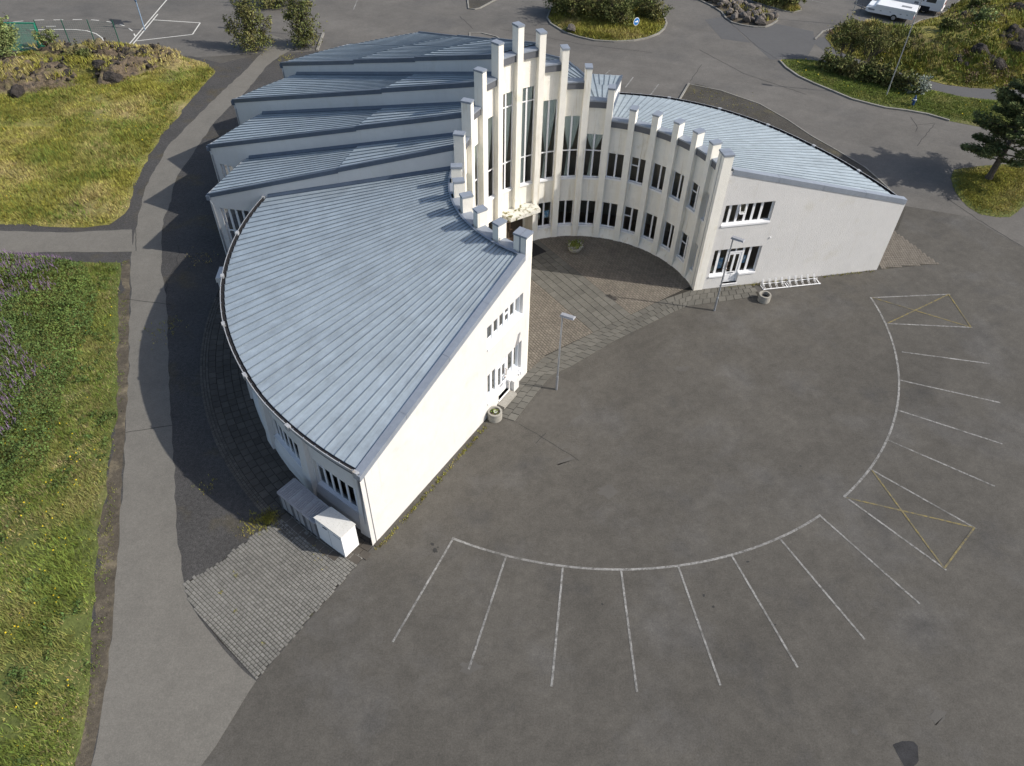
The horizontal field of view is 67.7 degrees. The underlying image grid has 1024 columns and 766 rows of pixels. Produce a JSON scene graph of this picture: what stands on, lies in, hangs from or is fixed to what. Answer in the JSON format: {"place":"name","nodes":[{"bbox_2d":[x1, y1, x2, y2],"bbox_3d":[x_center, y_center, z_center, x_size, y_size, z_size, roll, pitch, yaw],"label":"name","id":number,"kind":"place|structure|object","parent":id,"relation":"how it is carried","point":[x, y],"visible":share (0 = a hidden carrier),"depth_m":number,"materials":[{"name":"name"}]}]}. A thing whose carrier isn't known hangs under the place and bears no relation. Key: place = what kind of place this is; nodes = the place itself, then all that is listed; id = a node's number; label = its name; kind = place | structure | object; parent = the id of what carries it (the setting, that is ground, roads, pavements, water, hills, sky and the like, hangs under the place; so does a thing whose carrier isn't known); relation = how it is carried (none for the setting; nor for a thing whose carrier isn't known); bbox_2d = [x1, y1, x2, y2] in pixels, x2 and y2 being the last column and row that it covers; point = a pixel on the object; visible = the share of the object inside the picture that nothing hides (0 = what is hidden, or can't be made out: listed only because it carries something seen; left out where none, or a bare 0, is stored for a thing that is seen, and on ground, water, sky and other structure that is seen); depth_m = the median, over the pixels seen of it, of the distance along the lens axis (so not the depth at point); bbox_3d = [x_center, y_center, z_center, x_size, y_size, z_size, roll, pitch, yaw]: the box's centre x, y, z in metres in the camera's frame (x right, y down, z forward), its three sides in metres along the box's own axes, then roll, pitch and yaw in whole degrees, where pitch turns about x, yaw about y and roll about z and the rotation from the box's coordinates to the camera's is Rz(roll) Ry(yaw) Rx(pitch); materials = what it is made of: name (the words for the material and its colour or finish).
{"place":"outdoors","nodes":[
{"label":"outdoors","id":0,"kind":"place"},
{"bbox_2d":[0,257,120,765],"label":"grass field","id":1,"kind":"structure","parent":0,"point":[81,623],"depth_m":31.39,"materials":[{"name":"green plant"}]},
{"bbox_2d":[0,248,98,494],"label":"lupin","id":2,"kind":"object","parent":1,"relation":"on","point":[59,301],"depth_m":39.62,"materials":[{"name":"green plant"}]},
{"bbox_2d":[0,258,117,765],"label":"dock weeds","id":3,"kind":"object","parent":1,"relation":"on","point":[21,761],"visible":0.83,"depth_m":34.41,"materials":[{"name":"green plant"}]},
{"bbox_2d":[0,229,131,252],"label":"path","id":4,"kind":"structure","parent":0,"point":[86,241],"depth_m":47.09,"materials":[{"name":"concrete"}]},
{"bbox_2d":[0,49,214,227],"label":"grass field","id":5,"kind":"structure","parent":0,"point":[173,66],"depth_m":57.27,"materials":[{"name":"green plant"}]},
{"bbox_2d":[0,53,79,94],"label":"lava outcrop","id":6,"kind":"object","parent":5,"relation":"on","point":[5,85],"visible":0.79,"depth_m":61.42,"materials":[{"name":"stone"}]},
{"bbox_2d":[0,12,23,57],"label":"willow tree","id":7,"kind":"object","parent":6,"relation":"on","point":[7,35],"visible":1,"depth_m":64.04,"materials":[{"name":"green plant"}]},
{"bbox_2d":[62,38,92,63],"bbox_3d":[-36.349,-27.898,64.133,2.758,1.861,2.086,1,45,0],"label":"shrub","id":8,"kind":"object","parent":5,"relation":"on","point":[83,52],"visible":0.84,"depth_m":63.94,"materials":[{"name":"green plant"}]},
{"bbox_2d":[4,37,173,93],"bbox_3d":[-39.508,-26.784,63.791,19.959,1.476,11.554,-24,50,-24],"label":"lava rubble","id":9,"kind":"object","parent":5,"relation":"on","point":[97,74],"visible":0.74,"depth_m":63.75,"materials":[{"name":"brown stone"}]},
{"bbox_2d":[0,38,182,82],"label":"moss tufts","id":10,"kind":"object","parent":9,"relation":"on","point":[36,65],"visible":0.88,"depth_m":63.53,"materials":[{"name":"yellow plant"}]},
{"bbox_2d":[91,34,295,765],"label":"path","id":11,"kind":"structure","parent":0,"point":[180,683],"depth_m":30.56,"materials":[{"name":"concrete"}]},
{"bbox_2d":[0,0,1023,247],"bbox_3d":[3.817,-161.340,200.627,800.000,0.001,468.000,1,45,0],"label":"road","id":12,"kind":"structure","parent":0,"point":[874,140],"depth_m":69.60,"materials":[{"name":"grey asphalt"}]},
{"bbox_2d":[3,22,43,50],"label":"football goal","id":13,"kind":"object","parent":12,"relation":"on","point":[26,35],"visible":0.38,"depth_m":67.01,"materials":[{"name":"metal"}]},
{"bbox_2d":[11,19,118,46],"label":"ball court fence","id":14,"kind":"object","parent":12,"relation":"on","point":[66,34],"visible":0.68,"depth_m":66.86,"materials":[{"name":"green paint"}]},
{"bbox_2d":[222,0,275,52],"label":"willow tree","id":15,"kind":"object","parent":12,"relation":"on","point":[247,17],"visible":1,"depth_m":66.84,"materials":[{"name":"green plant"}]},
{"bbox_2d":[280,0,327,48],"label":"willow tree","id":16,"kind":"object","parent":12,"relation":"on","point":[296,16],"visible":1,"depth_m":67.51,"materials":[{"name":"green plant"}]},
{"bbox_2d":[546,4,667,42],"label":"kerb","id":17,"kind":"structure","parent":12,"relation":"on","point":[596,40],"depth_m":71.74,"materials":[{"name":"concrete"}]},
{"bbox_2d":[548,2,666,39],"bbox_3d":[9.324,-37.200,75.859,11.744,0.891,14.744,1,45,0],"label":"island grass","id":18,"kind":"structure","parent":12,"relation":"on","point":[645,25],"depth_m":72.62,"materials":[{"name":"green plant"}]},
{"bbox_2d":[705,17,750,42],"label":"asphalt patch","id":19,"kind":"object","parent":12,"relation":"on","point":[723,28],"visible":1,"depth_m":73.62,"materials":[{"name":"grey asphalt"}]},
{"bbox_2d":[730,22,814,59],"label":"asphalt patch","id":20,"kind":"object","parent":12,"relation":"on","point":[777,41],"visible":1,"depth_m":72.00,"materials":[{"name":"grey asphalt"}]},
{"bbox_2d":[690,84,890,189],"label":"kerb","id":21,"kind":"structure","parent":12,"relation":"on","point":[803,130],"depth_m":58.95,"materials":[{"name":"concrete"}]},
{"bbox_2d":[681,84,905,229],"bbox_3d":[19.030,-16.732,56.208,21.076,0.001,15.642,29,51,25],"label":"gravel bed","id":22,"kind":"object","parent":12,"relation":"on","point":[759,112],"visible":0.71,"depth_m":61.25,"materials":[{"name":"grey gravel"}]},
{"bbox_2d":[830,12,868,57],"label":"tree","id":23,"kind":"object","parent":12,"relation":"on","point":[847,33],"visible":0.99,"depth_m":66.60,"materials":[{"name":"green plant"}]},
{"bbox_2d":[779,60,949,120],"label":"kerb","id":24,"kind":"structure","parent":12,"relation":"on","point":[846,96],"depth_m":62.85,"materials":[{"name":"concrete"}]},
{"bbox_2d":[857,0,919,20],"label":"camping trailer","id":25,"kind":"object","parent":12,"relation":"on","point":[894,10],"visible":0.93,"depth_m":75.69,"materials":[{"name":"white paint"}]},
{"bbox_2d":[782,58,1022,129],"bbox_3d":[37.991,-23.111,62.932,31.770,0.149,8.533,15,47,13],"label":"lawn","id":26,"kind":"structure","parent":12,"relation":"on","point":[885,104],"depth_m":63.24,"materials":[{"name":"green plant"}]},
{"bbox_2d":[816,45,921,93],"bbox_3d":[30.517,-26.815,64.990,8.918,2.350,2.706,26,50,23],"label":"hedge","id":27,"kind":"object","parent":26,"relation":"on","point":[849,66],"visible":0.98,"depth_m":64.81,"materials":[{"name":"green plant"}]},
{"bbox_2d":[905,73,932,93],"bbox_3d":[33.899,-25.072,63.645,2.190,1.782,1.830,1,45,0],"label":"silver bush","id":28,"kind":"object","parent":26,"relation":"on","point":[924,82],"visible":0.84,"depth_m":63.31,"materials":[{"name":"green plant"}]},
{"bbox_2d":[878,0,946,12],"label":"motorhome","id":29,"kind":"object","parent":12,"relation":"on","point":[932,5],"visible":0.74,"depth_m":76.95,"materials":[{"name":"white paint"}]},
{"bbox_2d":[951,163,1023,216],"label":"lawn","id":30,"kind":"structure","parent":12,"relation":"on","point":[983,211],"depth_m":52.51,"materials":[{"name":"green plant"}]},
{"bbox_2d":[960,74,1023,179],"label":"pine tree","id":31,"kind":"object","parent":30,"relation":"on","point":[1012,103],"visible":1,"depth_m":51.45,"materials":[{"name":"green plant"}]},
{"bbox_2d":[549,8,664,40],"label":"grass","id":32,"kind":"structure","parent":0,"point":[604,32],"depth_m":72.34,"materials":[{"name":"plant"}]},
{"bbox_2d":[551,0,586,18],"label":"willow bush","id":33,"kind":"object","parent":32,"relation":"on","point":[572,7],"visible":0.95,"depth_m":73.53,"materials":[{"name":"green plant"}]},
{"bbox_2d":[579,0,613,21],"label":"willow bush","id":34,"kind":"object","parent":32,"relation":"on","point":[592,5],"visible":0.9,"depth_m":72.44,"materials":[{"name":"green plant"}]},
{"bbox_2d":[597,0,634,27],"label":"willow bush","id":35,"kind":"object","parent":32,"relation":"on","point":[619,9],"visible":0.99,"depth_m":71.84,"materials":[{"name":"green plant"}]},
{"bbox_2d":[633,0,672,21],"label":"willow bush","id":36,"kind":"object","parent":32,"relation":"on","point":[649,9],"visible":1,"depth_m":73.51,"materials":[{"name":"green plant"}]},
{"bbox_2d":[197,52,1023,765],"bbox_3d":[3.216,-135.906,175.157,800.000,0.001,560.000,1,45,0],"label":"ground","id":37,"kind":"structure","parent":0,"point":[755,424],"depth_m":31.62,"materials":[{"name":"grey asphalt"}]},
{"bbox_2d":[36,38,178,85],"bbox_3d":[-34.958,-28.859,65.994,11.644,1.652,7.787,32,52,27],"label":"lava outcrop","id":38,"kind":"object","parent":37,"relation":"on","point":[132,69],"visible":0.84,"depth_m":64.71,"materials":[{"name":"brown stone"}]},
{"bbox_2d":[30,27,58,46],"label":"shrub","id":39,"kind":"object","parent":38,"relation":"on","point":[42,38],"visible":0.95,"depth_m":66.18,"materials":[{"name":"green plant"}]},
{"bbox_2d":[0,51,380,764],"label":"gravel","id":40,"kind":"structure","parent":37,"relation":"on","point":[210,533],"depth_m":42.61,"materials":[{"name":"grey gravel"}]},
{"bbox_2d":[75,259,129,765],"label":"dry verge","id":41,"kind":"structure","parent":40,"relation":"on","point":[103,590],"depth_m":31.52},
{"bbox_2d":[77,261,127,761],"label":"verge weeds","id":42,"kind":"object","parent":41,"relation":"on","point":[105,530],"visible":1,"depth_m":31.54,"materials":[{"name":"green plant"}]},
{"bbox_2d":[183,516,370,678],"bbox_3d":[-9.290,7.819,30.948,5.452,0.022,6.610,32,52,27],"label":"block apron","id":43,"kind":"object","parent":40,"relation":"on","point":[278,589],"visible":0.98,"depth_m":30.44,"materials":[{"name":"grey concrete"}]},
{"bbox_2d":[200,289,381,563],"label":"walkway","id":44,"kind":"structure","parent":40,"relation":"on","point":[262,473],"depth_m":36.16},
{"bbox_2d":[277,478,306,518],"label":"bin house","id":45,"kind":"structure","parent":44,"relation":"on","point":[291,490],"depth_m":32.52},
{"bbox_2d":[289,488,317,528],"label":"bin house","id":46,"kind":"structure","parent":44,"relation":"on","point":[303,501],"depth_m":32.16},
{"bbox_2d":[302,498,329,538],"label":"bin house","id":47,"kind":"structure","parent":44,"relation":"on","point":[314,508],"depth_m":31.84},
{"bbox_2d":[313,507,358,556],"bbox_3d":[-7.241,6.152,31.561,1.600,1.550,0.839,28,51,25],"label":"cabinet","id":48,"kind":"object","parent":44,"relation":"on","point":[337,530],"visible":1,"depth_m":31.12,"materials":[{"name":"white metal"}]},
{"bbox_2d":[139,54,752,643],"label":"gravel weeds","id":49,"kind":"object","parent":40,"relation":"on","point":[265,520],"visible":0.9,"depth_m":32.88,"materials":[{"name":"green plant"}]},
{"bbox_2d":[206,21,906,544],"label":"building","id":50,"kind":"structure","parent":40,"relation":"on","point":[388,211],"depth_m":40.26,"materials":[{"name":"white paint"}]},
{"bbox_2d":[222,208,249,241],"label":"window","id":51,"kind":"structure","parent":50,"relation":"in","point":[233,219],"depth_m":44.14,"materials":[{"name":"white paint"}]},
{"bbox_2d":[272,416,301,468],"bbox_3d":[-9.889,2.565,33.745,0.239,1.730,2.817,-31,53,-28],"label":"window","id":52,"kind":"structure","parent":50,"relation":"in","point":[288,447],"depth_m":34.27,"materials":[{"name":"white paint"}]},
{"bbox_2d":[316,462,358,513],"bbox_3d":[-7.225,4.359,32.012,2.814,1.730,0.239,29,51,25],"label":"window","id":53,"kind":"structure","parent":50,"relation":"in","point":[325,485],"depth_m":32.42,"materials":[{"name":"white paint"}]},
{"bbox_2d":[487,116,495,202],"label":"window","id":54,"kind":"structure","parent":50,"relation":"in","point":[490,120],"depth_m":41.94,"materials":[{"name":"white paint"}]},
{"bbox_2d":[488,368,499,405],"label":"window","id":55,"kind":"structure","parent":50,"relation":"in","point":[493,393],"depth_m":36.78,"materials":[{"name":"white paint"}]},
{"bbox_2d":[496,356,509,401],"bbox_3d":[-0.519,-0.330,37.218,0.396,2.550,1.000,24,49,21],"label":"door","id":56,"kind":"structure","parent":50,"relation":"in","point":[501,370],"depth_m":37.34,"materials":[{"name":"white paint"}]},
{"bbox_2d":[487,296,523,350],"bbox_3d":[-0.451,-2.876,34.766,0.477,1.360,3.041,24,49,21],"label":"window","id":57,"kind":"structure","parent":50,"relation":"in","point":[512,314],"depth_m":34.94,"materials":[{"name":"white paint"}]},
{"bbox_2d":[502,91,512,193],"bbox_3d":[-0.362,-13.303,42.567,1.033,5.930,0.272,-31,53,-28],"label":"window","id":58,"kind":"structure","parent":50,"relation":"in","point":[508,97],"depth_m":42.12,"materials":[{"name":"white paint"}]},
{"bbox_2d":[507,343,521,381],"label":"window","id":59,"kind":"structure","parent":50,"relation":"in","point":[513,368],"depth_m":37.89,"materials":[{"name":"white paint"}]},
{"bbox_2d":[520,86,534,186],"bbox_3d":[0.772,-13.845,43.137,1.033,5.930,0.273,-21,49,-21],"label":"window","id":60,"kind":"structure","parent":50,"relation":"in","point":[527,99],"depth_m":42.84,"materials":[{"name":"white paint"}]},
{"bbox_2d":[540,99,557,181],"bbox_3d":[2.030,-13.885,43.872,1.033,4.990,0.272,-12,47,-13],"label":"window","id":61,"kind":"structure","parent":50,"relation":"in","point":[549,106],"depth_m":43.43,"materials":[{"name":"white paint"}]},
{"bbox_2d":[561,115,580,179],"bbox_3d":[3.371,-13.710,44.456,1.033,3.960,0.272,-4,45,-5],"label":"window","id":62,"kind":"structure","parent":50,"relation":"in","point":[571,122],"depth_m":44.11,"materials":[{"name":"white paint"}]},
{"bbox_2d":[583,134,602,179],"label":"window","id":63,"kind":"structure","parent":50,"relation":"in","point":[594,139],"depth_m":44.63,"materials":[{"name":"white paint"}]},
{"bbox_2d":[708,249,728,277],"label":"window","id":64,"kind":"structure","parent":50,"relation":"in","point":[718,263],"depth_m":44.04,"materials":[{"name":"white paint"}]},
{"bbox_2d":[722,247,744,284],"bbox_3d":[12.745,-6.786,44.059,0.970,2.540,0.270,-7,46,-9],"label":"door","id":65,"kind":"structure","parent":50,"relation":"in","point":[730,275],"depth_m":44.38,"materials":[{"name":"white paint"}]},
{"bbox_2d":[721,201,773,227],"bbox_3d":[12.841,-9.245,41.591,2.880,1.350,0.260,-7,46,-9],"label":"window","id":66,"kind":"structure","parent":50,"relation":"in","point":[751,221],"depth_m":41.83,"materials":[{"name":"white paint"}]},
{"bbox_2d":[737,246,760,274],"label":"window","id":67,"kind":"structure","parent":50,"relation":"in","point":[745,271],"depth_m":44.26,"materials":[{"name":"white paint"}]},
{"bbox_2d":[256,0,296,9],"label":"willow bush","id":68,"kind":"object","parent":37,"relation":"on","point":[272,4],"visible":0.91,"depth_m":75.17,"materials":[{"name":"green plant"}]},
{"bbox_2d":[392,540,452,641],"bbox_3d":[-3.527,8.243,30.682,0.085,0.001,5.020,18,47,16],"label":"parking line","id":69,"kind":"object","parent":37,"relation":"on","point":[420,594],"visible":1,"depth_m":30.54,"materials":[{"name":"white paint"}]},
{"bbox_2d":[374,426,485,549],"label":"wall weeds","id":70,"kind":"object","parent":37,"relation":"on","point":[473,440],"depth_m":34.29,"materials":[{"name":"green plant"}]},
{"bbox_2d":[468,557,506,668],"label":"parking line","id":71,"kind":"object","parent":37,"relation":"on","point":[480,633],"visible":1,"depth_m":29.88,"materials":[{"name":"white paint"}]},
{"bbox_2d":[487,406,501,422],"bbox_3d":[-0.836,1.501,37.091,0.720,0.589,0.720,1,45,0],"label":"concrete planter","id":72,"kind":"object","parent":37,"relation":"on","point":[494,414],"visible":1,"depth_m":36.94,"materials":[{"name":"grey concrete"}]},
{"bbox_2d":[551,567,563,686],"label":"parking line","id":73,"kind":"object","parent":37,"relation":"on","point":[556,635],"visible":1,"depth_m":29.54,"materials":[{"name":"white paint"}]},
{"bbox_2d":[596,484,618,498],"bbox_3d":[4.246,4.852,34.267,0.866,0.001,0.799,-27,52,-26],"label":"asphalt stain","id":74,"kind":"object","parent":37,"relation":"on","point":[607,491],"visible":1,"depth_m":34.25,"materials":[{"name":"grey asphalt"}]},
{"bbox_2d":[620,571,637,691],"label":"parking line","id":75,"kind":"object","parent":37,"relation":"on","point":[630,642],"visible":1,"depth_m":29.45,"materials":[{"name":"white paint"}]},
{"bbox_2d":[452,514,820,570],"bbox_3d":[5.600,6.923,32.222,16.220,0.001,2.181,-3,45,-4],"label":"parking line","id":76,"kind":"object","parent":37,"relation":"on","point":[672,566],"visible":1,"depth_m":31.77,"materials":[{"name":"white paint"}]},
{"bbox_2d":[678,567,720,685],"bbox_3d":[7.277,9.364,29.815,0.085,0.001,5.020,-6,45,-7],"label":"parking line","id":77,"kind":"object","parent":37,"relation":"on","point":[703,637],"visible":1,"depth_m":29.67,"materials":[{"name":"white paint"}]},
{"bbox_2d":[731,556,797,666],"bbox_3d":[9.965,8.955,30.288,0.085,0.001,5.020,-12,46,-13],"label":"parking line","id":78,"kind":"object","parent":37,"relation":"on","point":[772,624],"visible":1,"depth_m":30.16,"materials":[{"name":"white paint"}]},
{"bbox_2d":[780,539,864,639],"bbox_3d":[12.536,8.278,31.027,0.085,0.001,5.020,-18,48,-18],"label":"parking line","id":79,"kind":"object","parent":37,"relation":"on","point":[829,597],"visible":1,"depth_m":30.90,"materials":[{"name":"white paint"}]},
{"bbox_2d":[821,516,919,603],"bbox_3d":[14.938,7.346,32.016,0.085,0.001,5.020,-25,50,-24],"label":"parking line","id":80,"kind":"object","parent":37,"relation":"on","point":[877,566],"visible":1,"depth_m":31.92,"materials":[{"name":"white paint"}]},
{"bbox_2d":[843,297,899,496],"bbox_3d":[18.810,0.323,39.141,2.041,0.001,15.697,17,47,15],"label":"parking line","id":81,"kind":"object","parent":37,"relation":"on","point":[876,458],"visible":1,"depth_m":37.90,"materials":[{"name":"white paint"}]},
{"bbox_2d":[877,233,931,269],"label":"worn pavement","id":82,"kind":"structure","parent":37,"relation":"on","point":[879,268],"depth_m":46.73,"materials":[{"name":"grey asphalt"}]},
{"bbox_2d":[879,231,938,268],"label":"paving setts","id":83,"kind":"structure","parent":82,"relation":"on","point":[903,254],"depth_m":47.52,"materials":[{"name":"grey stone"}]},
{"bbox_2d":[893,741,918,765],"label":"tar patch","id":84,"kind":"object","parent":37,"relation":"on","point":[907,752],"visible":1,"depth_m":26.50,"materials":[{"name":"grey asphalt"}]},
{"bbox_2d":[871,470,943,566],"bbox_3d":[17.327,5.867,33.550,0.080,0.001,5.339,-9,46,-10],"label":"hatching line","id":85,"kind":"object","parent":37,"relation":"on","point":[908,519],"visible":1,"depth_m":33.44,"materials":[{"name":"yellow paint"}]},
{"bbox_3d":[2.283,1.169,37.906,2.487,0.001,3.704,24,49,21],"label":"asphalt patch","id":86,"kind":"object","parent":37,"relation":"on","visible":0},
{"bbox_2d":[555,312,575,389],"bbox_3d":[2.522,-1.350,36.889,0.720,5.020,0.300,22,49,19],"label":"street lamp","id":87,"kind":"object","parent":86,"relation":"on","point":[567,316],"visible":1,"depth_m":36.14,"materials":[{"name":"metal"}]},
{"bbox_2d":[501,236,758,420],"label":"courtyard","id":88,"kind":"structure","parent":0,"point":[604,291],"depth_m":44.09,"materials":[{"name":"grey stone"}]},
{"bbox_2d":[703,0,776,25],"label":"island ground","id":89,"kind":"structure","parent":0,"point":[738,19],"depth_m":75.57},
{"bbox_2d":[752,0,800,11],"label":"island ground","id":90,"kind":"structure","parent":0,"point":[776,6],"depth_m":78.08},
{"bbox_2d":[754,0,801,11],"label":"island grass","id":91,"kind":"structure","parent":90,"relation":"on","point":[789,7],"depth_m":77.70,"materials":[{"name":"green plant"}]},
{"bbox_2d":[807,37,1023,98],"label":"path","id":92,"kind":"structure","parent":0,"point":[822,43],"depth_m":64.94,"materials":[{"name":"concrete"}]},
{"bbox_2d":[853,22,895,62],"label":"tree","id":93,"kind":"object","parent":92,"relation":"on","point":[871,45],"visible":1,"depth_m":66.01,"materials":[{"name":"green plant"}]},
{"bbox_2d":[825,0,1023,88],"bbox_3d":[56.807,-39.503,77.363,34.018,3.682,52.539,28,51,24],"label":"hill","id":94,"kind":"structure","parent":0,"point":[933,31],"depth_m":67.60,"materials":[{"name":"green plant"}]},
{"bbox_2d":[826,0,1023,88],"bbox_3d":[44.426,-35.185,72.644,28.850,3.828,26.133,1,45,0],"label":"hill heather","id":95,"kind":"object","parent":94,"relation":"on","point":[896,25],"visible":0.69,"depth_m":67.44,"materials":[{"name":"green plant"}]},
{"bbox_2d":[827,0,1023,87],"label":"heath shrubs","id":96,"kind":"object","parent":94,"relation":"on","point":[960,37],"visible":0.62,"depth_m":67.92,"materials":[{"name":"green plant"}]},
{"bbox_2d":[835,0,1023,83],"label":"heath shrubs","id":97,"kind":"object","parent":94,"relation":"on","point":[973,79],"visible":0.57,"depth_m":67.99,"materials":[{"name":"green plant"}]},
{"bbox_2d":[939,17,959,30],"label":"hill bush","id":98,"kind":"object","parent":94,"relation":"on","point":[948,21],"visible":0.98,"depth_m":67.80,"materials":[{"name":"green plant"}]},
{"bbox_2d":[934,2,1018,66],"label":"hill rocks","id":99,"kind":"object","parent":94,"relation":"on","point":[1012,26],"visible":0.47,"depth_m":67.37,"materials":[{"name":"grey stone"}]},
{"bbox_2d":[969,5,1001,21],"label":"hill bush","id":100,"kind":"object","parent":94,"relation":"on","point":[983,13],"visible":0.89,"depth_m":68.52,"materials":[{"name":"green plant"}]},
{"bbox_2d":[996,27,1023,41],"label":"lava outcrop","id":101,"kind":"object","parent":94,"relation":"on","point":[1019,32],"visible":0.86,"depth_m":67.33,"materials":[{"name":"grey stone"}]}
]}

